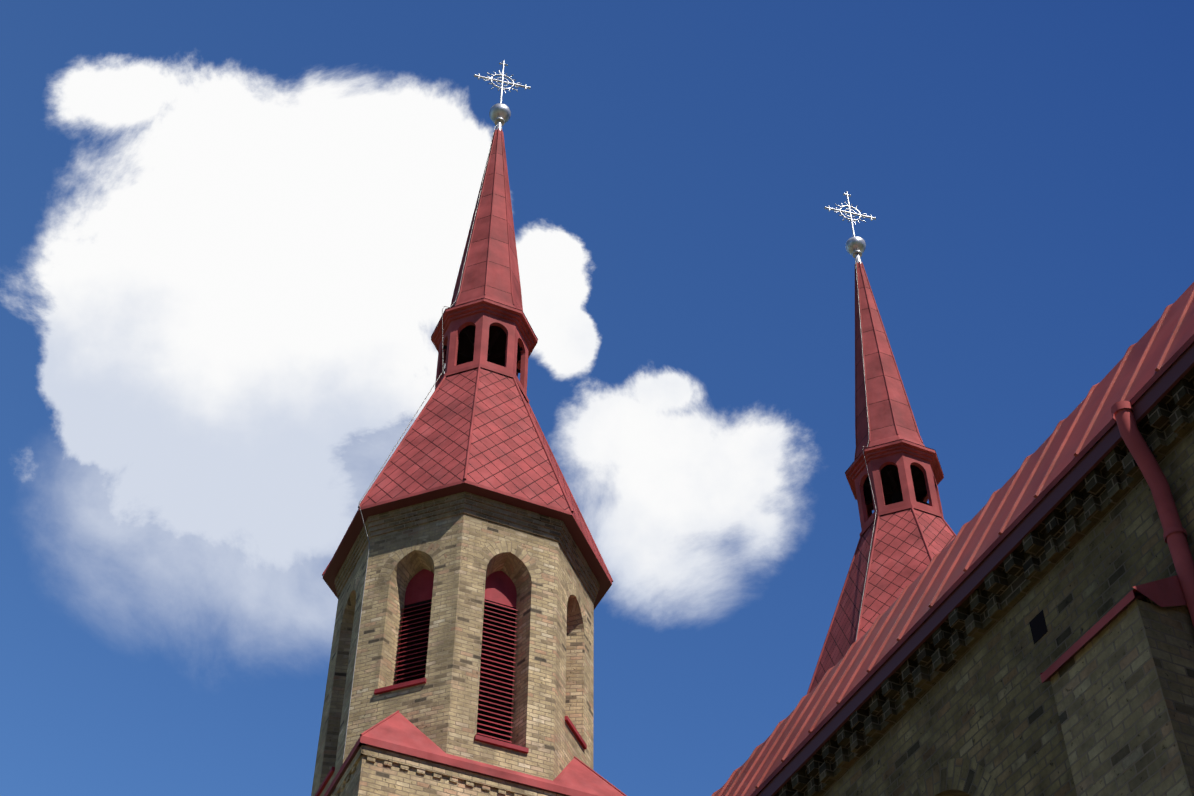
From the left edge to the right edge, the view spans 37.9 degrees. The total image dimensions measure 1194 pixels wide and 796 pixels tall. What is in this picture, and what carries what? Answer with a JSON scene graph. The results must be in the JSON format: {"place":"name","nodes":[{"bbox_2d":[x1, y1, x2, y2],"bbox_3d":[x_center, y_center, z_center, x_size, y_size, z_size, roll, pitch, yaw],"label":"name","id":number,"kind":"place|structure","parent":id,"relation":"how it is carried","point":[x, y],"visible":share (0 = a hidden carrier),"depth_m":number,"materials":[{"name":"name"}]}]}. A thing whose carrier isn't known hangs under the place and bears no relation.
{"place":"outdoors","nodes":[
{"label":"outdoors","id":0,"kind":"place"},
{"bbox_2d":[0,0,1193,795],"label":"sky","id":1,"kind":"structure","parent":0,"point":[234,233],"materials":[{"name":"blue"}]},
{"label":"yard","id":2,"kind":"structure","parent":0,"visible":0},
{"bbox_2d":[311,60,626,795],"bbox_3d":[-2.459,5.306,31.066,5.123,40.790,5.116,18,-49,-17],"label":"tower","id":3,"kind":"structure","parent":2,"relation":"on","point":[467,578],"depth_m":30.74,"materials":[{"name":"brick"}]},
{"bbox_2d":[807,191,955,693],"bbox_3d":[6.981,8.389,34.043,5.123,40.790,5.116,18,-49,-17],"label":"tower","id":4,"kind":"structure","parent":2,"relation":"on","point":[894,474],"depth_m":39.95,"materials":[{"name":"metal"}]},
{"bbox_2d":[711,282,1193,795],"bbox_3d":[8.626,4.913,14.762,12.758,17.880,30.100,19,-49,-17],"label":"nave","id":5,"kind":"structure","parent":2,"relation":"on","point":[1030,632],"depth_m":13.92,"materials":[{"name":"brick"}]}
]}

